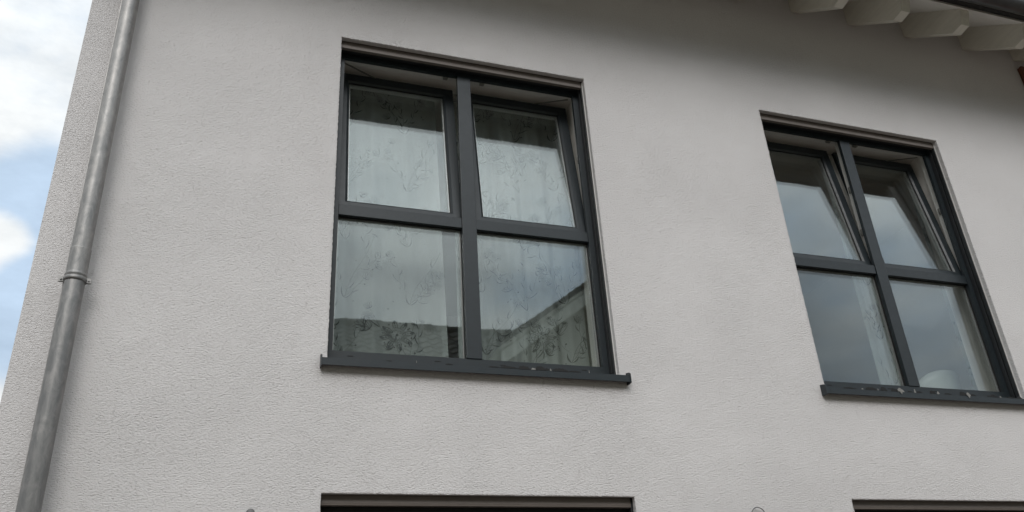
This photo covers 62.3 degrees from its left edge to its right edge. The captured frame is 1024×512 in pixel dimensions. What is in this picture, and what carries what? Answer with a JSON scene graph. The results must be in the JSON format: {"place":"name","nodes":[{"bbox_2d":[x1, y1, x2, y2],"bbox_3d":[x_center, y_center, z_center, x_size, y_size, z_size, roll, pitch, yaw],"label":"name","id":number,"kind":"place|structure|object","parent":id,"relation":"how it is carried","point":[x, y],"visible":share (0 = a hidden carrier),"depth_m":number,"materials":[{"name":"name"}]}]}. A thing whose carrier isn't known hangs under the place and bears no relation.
{"place":"outdoors","nodes":[
{"label":"outdoors","id":0,"kind":"place"},
{"bbox_2d":[0,0,91,401],"label":"sky","id":1,"kind":"structure","parent":0,"point":[41,41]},
{"label":"ground","id":2,"kind":"structure","parent":0,"visible":0},
{"bbox_2d":[0,0,1023,511],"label":"house","id":3,"kind":"structure","parent":2,"relation":"on","point":[172,350],"depth_m":5.12,"materials":[{"name":"paint"}]},
{"bbox_2d":[320,41,631,384],"bbox_3d":[-0.273,-0.299,5.256,1.744,2.319,0.399,6,-29,-18],"label":"window","id":4,"kind":"structure","parent":3,"relation":"in","point":[464,216],"depth_m":5.33,"materials":[{"name":"metal"}]},
{"bbox_2d":[320,494,633,511],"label":"patio window","id":5,"kind":"structure","parent":3,"relation":"in","point":[329,502],"depth_m":4.31,"materials":[{"name":"metal"}]},
{"bbox_2d":[760,113,1023,404],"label":"window","id":6,"kind":"structure","parent":3,"relation":"in","point":[839,171],"depth_m":6.33,"materials":[{"name":"metal"}]},
{"bbox_2d":[852,500,1023,511],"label":"patio window","id":7,"kind":"structure","parent":3,"relation":"in","point":[858,505],"depth_m":5.22,"materials":[{"name":"metal"}]},
{"bbox_2d":[919,370,961,388],"bbox_3d":[3.325,1.389,6.539,0.519,0.912,0.452,10,-30,-25],"label":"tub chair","id":8,"kind":"object","parent":3,"relation":"in","point":[947,379],"visible":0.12,"depth_m":6.52,"materials":[{"name":"white wood"}]},
{"bbox_3d":[2.651,-0.823,7.037,2.800,0.034,0.050,6,-29,-18],"label":"curtain rail","id":9,"kind":"object","parent":3,"relation":"attached to","visible":0},
{"bbox_2d":[829,193,900,385],"bbox_3d":[2.747,0.294,6.457,0.296,2.479,0.032,6,-29,-18],"label":"net curtain","id":10,"kind":"object","parent":9,"relation":"hanging from","point":[877,335],"visible":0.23,"depth_m":6.32,"materials":[{"name":"white fabric"}]},
{"bbox_2d":[911,196,977,389],"bbox_3d":[3.581,0.392,6.729,0.370,2.460,0.046,6,-29,-18],"label":"net curtain","id":11,"kind":"object","parent":9,"relation":"hanging from","point":[952,317],"visible":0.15,"depth_m":6.67,"materials":[{"name":"white fabric"}]},
{"bbox_2d":[1017,66,1023,83],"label":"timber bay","id":12,"kind":"object","parent":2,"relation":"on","point":[1020,69],"visible":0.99,"depth_m":7.62,"materials":[{"name":"brown wood"}]},
{"bbox_3d":[-0.428,-1.139,6.045,2.700,0.034,0.050,6,-29,-18],"label":"curtain rail","id":13,"kind":"object","parent":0,"visible":0},
{"bbox_2d":[333,89,448,357],"bbox_3d":[-0.844,-0.080,5.309,0.909,2.498,0.069,6,-29,-18],"label":"net curtain","id":14,"kind":"object","parent":13,"relation":"hanging from","point":[390,292],"visible":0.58,"depth_m":5.33,"materials":[{"name":"white fabric"}]},
{"bbox_2d":[453,101,589,365],"bbox_3d":[0.045,0.007,5.595,0.883,2.505,0.076,6,-29,-18],"label":"net curtain","id":15,"kind":"object","parent":13,"relation":"hanging from","point":[531,304],"visible":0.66,"depth_m":5.61,"materials":[{"name":"white fabric"}]}
]}

